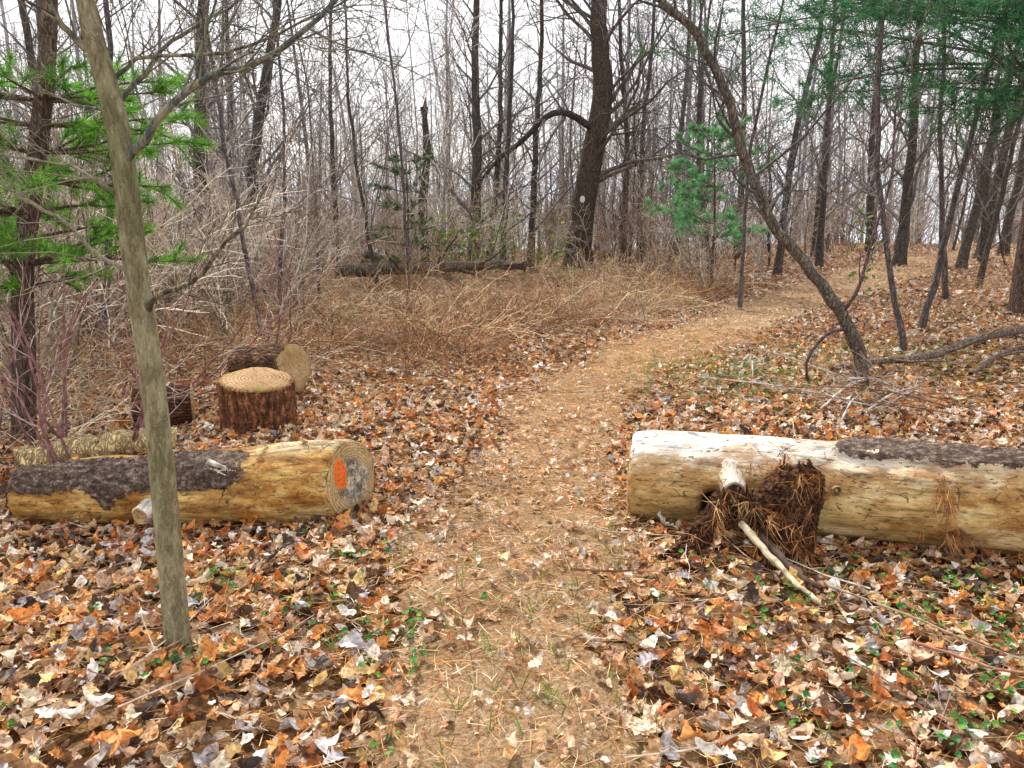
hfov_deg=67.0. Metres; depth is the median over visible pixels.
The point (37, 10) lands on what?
bare tree
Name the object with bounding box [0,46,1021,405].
shrub thicket
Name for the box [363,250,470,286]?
fallen log
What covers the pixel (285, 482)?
fallen log
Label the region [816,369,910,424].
fallen branch
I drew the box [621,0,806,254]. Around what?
bare tree
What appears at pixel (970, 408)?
fallen branch
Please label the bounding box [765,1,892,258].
bare tree
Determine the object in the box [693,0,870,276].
bare tree
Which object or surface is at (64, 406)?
bare shrub
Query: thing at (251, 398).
tree stump
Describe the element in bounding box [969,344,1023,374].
fallen branch
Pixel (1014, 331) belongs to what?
fallen branch
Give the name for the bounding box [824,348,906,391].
fallen branch
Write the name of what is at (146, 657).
twig litter
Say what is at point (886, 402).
fallen branch
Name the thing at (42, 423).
bare shrub
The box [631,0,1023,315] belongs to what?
pine tree
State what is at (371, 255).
bare tree
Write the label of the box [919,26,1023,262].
bare tree
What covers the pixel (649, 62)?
bare tree
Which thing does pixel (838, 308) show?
leaning tree
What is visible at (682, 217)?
pine tree
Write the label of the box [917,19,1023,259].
bare tree
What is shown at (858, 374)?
fallen branch
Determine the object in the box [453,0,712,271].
oak tree
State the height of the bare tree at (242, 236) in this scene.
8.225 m
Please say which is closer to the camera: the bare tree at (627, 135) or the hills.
the bare tree at (627, 135)
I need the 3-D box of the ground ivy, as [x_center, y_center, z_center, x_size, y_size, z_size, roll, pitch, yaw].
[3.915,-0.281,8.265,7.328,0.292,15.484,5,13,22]
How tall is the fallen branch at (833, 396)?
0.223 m
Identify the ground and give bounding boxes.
[0,245,1023,767]
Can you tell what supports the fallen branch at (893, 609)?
on the ground
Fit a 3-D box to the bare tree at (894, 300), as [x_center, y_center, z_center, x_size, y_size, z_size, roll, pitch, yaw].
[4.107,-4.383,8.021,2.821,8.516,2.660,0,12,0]
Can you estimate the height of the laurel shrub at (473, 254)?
2.478 m
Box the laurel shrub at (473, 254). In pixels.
[419,180,900,298]
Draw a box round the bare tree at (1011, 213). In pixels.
[960,52,1023,255]
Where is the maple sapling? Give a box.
[0,0,453,655]
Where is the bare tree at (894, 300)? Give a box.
[765,0,1022,353]
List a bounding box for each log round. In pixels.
[130,383,194,428]
[227,342,310,393]
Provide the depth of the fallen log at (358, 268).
16.69 m
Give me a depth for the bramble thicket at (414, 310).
10.72 m
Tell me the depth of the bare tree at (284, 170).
12.30 m
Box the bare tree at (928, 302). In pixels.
[887,2,1023,331]
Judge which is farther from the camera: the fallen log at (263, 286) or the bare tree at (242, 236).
the fallen log at (263, 286)
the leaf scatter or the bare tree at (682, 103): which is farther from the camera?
the bare tree at (682, 103)
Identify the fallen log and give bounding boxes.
[7,439,374,525]
[12,427,176,468]
[207,275,304,301]
[340,231,532,281]
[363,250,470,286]
[626,427,1023,578]
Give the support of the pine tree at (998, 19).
on the ground
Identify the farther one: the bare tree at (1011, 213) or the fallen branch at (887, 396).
the bare tree at (1011, 213)
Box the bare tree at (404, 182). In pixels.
[321,0,456,312]
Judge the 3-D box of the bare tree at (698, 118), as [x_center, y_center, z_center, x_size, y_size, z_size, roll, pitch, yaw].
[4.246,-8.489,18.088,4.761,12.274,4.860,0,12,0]
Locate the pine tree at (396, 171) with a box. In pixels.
[359,148,461,263]
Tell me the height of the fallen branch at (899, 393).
0.394 m
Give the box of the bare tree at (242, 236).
[64,0,364,343]
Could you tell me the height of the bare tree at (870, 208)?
16.802 m
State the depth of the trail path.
3.06 m
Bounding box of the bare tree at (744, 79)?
[671,0,821,261]
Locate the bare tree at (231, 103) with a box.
[162,0,299,269]
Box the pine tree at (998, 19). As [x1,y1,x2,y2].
[731,0,1023,150]
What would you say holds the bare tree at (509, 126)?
on the ground
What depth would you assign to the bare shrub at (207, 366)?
6.63 m
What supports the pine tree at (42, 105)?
on the ground
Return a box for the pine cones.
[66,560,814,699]
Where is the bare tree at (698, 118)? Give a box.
[594,0,815,276]
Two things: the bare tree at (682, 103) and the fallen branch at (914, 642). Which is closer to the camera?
the fallen branch at (914, 642)
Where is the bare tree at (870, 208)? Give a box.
[805,18,965,252]
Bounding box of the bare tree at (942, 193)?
[873,7,1022,301]
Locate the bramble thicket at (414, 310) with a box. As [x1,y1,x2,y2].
[0,220,1023,465]
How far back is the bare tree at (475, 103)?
20.84 m
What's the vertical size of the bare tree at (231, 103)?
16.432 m
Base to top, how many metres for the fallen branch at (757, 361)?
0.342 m
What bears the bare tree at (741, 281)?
on the ground
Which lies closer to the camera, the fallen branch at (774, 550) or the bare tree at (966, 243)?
the fallen branch at (774, 550)
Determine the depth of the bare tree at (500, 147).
22.40 m
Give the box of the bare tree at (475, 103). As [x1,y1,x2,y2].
[370,0,570,271]
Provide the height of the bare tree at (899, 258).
14.160 m
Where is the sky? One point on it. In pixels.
(494, 40)
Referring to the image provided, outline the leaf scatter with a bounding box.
[48,424,999,471]
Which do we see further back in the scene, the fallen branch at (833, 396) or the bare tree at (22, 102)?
the bare tree at (22, 102)
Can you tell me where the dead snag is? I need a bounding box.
[417,97,447,280]
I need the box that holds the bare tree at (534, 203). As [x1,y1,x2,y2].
[479,0,621,268]
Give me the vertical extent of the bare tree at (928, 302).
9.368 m
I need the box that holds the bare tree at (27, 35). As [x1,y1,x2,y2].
[0,0,94,203]
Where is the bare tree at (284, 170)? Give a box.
[166,0,369,319]
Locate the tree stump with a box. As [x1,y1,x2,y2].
[216,367,297,435]
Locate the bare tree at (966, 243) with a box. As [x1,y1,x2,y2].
[888,22,1023,270]
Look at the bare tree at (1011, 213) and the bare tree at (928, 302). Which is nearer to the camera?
the bare tree at (928, 302)
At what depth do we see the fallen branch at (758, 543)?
3.44 m
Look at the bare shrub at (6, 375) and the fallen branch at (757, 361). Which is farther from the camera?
the fallen branch at (757, 361)
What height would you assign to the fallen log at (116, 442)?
0.289 m
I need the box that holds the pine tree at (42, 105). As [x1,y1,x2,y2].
[0,0,218,444]
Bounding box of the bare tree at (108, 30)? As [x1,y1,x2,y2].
[0,0,256,368]
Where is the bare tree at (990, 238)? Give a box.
[908,24,1023,289]
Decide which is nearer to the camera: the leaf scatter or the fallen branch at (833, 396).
the leaf scatter
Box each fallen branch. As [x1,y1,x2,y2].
[698,346,877,407]
[726,348,797,384]
[738,521,825,608]
[753,340,854,381]
[753,362,973,414]
[758,531,822,590]
[803,352,905,389]
[806,380,986,421]
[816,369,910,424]
[819,375,896,408]
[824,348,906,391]
[824,349,910,401]
[828,350,900,408]
[829,585,1023,668]
[831,318,1023,370]
[855,360,1004,419]
[864,368,950,412]
[868,379,988,409]
[912,640,1023,673]
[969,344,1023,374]
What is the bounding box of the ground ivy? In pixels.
[0,302,1023,767]
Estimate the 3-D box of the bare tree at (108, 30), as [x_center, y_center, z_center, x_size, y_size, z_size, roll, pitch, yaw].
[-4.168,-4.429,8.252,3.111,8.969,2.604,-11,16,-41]
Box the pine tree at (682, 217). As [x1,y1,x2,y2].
[642,111,777,286]
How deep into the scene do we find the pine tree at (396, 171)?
16.95 m
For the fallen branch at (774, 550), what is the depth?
3.47 m
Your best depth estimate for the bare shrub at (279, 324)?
7.59 m
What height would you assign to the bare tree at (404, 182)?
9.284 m
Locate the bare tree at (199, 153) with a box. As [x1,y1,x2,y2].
[120,0,319,295]
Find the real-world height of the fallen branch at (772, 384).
0.475 m
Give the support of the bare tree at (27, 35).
on the ground
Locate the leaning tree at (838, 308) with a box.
[564,0,953,387]
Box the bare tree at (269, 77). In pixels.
[174,0,337,272]
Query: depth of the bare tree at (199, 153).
17.06 m
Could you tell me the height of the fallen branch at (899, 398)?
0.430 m
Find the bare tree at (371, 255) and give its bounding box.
[227,0,458,292]
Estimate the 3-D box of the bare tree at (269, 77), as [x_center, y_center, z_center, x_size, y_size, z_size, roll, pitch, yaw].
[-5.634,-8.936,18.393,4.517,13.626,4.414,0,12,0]
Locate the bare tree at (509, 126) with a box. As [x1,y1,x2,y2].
[449,0,597,271]
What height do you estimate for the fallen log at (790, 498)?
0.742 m
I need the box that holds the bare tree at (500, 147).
[427,0,559,260]
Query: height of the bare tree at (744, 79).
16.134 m
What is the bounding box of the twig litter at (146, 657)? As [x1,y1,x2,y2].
[0,295,1023,764]
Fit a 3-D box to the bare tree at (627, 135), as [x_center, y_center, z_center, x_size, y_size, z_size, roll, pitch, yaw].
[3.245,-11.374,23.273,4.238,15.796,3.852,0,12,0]
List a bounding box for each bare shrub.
[0,173,123,447]
[0,202,174,463]
[0,203,73,430]
[1,221,397,397]
[71,212,222,454]
[242,195,329,366]
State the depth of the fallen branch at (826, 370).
7.51 m
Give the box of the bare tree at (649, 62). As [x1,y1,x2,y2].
[581,0,698,260]
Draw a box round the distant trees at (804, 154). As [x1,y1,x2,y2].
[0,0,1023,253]
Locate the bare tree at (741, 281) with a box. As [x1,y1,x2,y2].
[686,0,872,309]
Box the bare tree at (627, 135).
[550,0,685,263]
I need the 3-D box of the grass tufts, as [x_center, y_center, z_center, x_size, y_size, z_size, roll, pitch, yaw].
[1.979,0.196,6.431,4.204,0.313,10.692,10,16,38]
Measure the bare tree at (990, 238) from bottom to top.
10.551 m
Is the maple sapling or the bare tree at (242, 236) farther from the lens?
the bare tree at (242, 236)
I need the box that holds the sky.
[0,0,1023,183]
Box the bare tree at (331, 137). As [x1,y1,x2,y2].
[235,0,419,283]
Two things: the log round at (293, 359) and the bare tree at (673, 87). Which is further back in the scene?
the bare tree at (673, 87)
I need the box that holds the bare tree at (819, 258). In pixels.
[749,0,917,267]
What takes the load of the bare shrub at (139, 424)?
on the ground
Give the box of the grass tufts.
[308,332,1010,767]
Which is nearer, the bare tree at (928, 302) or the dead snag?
the bare tree at (928, 302)
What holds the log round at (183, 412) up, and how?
on the ground
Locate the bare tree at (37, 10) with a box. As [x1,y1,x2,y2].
[0,0,167,348]
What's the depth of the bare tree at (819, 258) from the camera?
21.22 m
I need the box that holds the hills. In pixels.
[103,161,1010,254]
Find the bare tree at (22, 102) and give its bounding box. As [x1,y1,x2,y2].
[0,0,157,294]
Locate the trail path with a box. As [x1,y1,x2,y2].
[350,251,1014,767]
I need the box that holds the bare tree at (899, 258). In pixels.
[817,10,967,266]
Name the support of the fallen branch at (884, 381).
on the ground
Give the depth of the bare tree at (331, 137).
18.87 m
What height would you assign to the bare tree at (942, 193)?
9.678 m
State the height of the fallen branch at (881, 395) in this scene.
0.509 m
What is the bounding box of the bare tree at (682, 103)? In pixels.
[636,0,737,254]
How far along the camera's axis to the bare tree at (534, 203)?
22.66 m

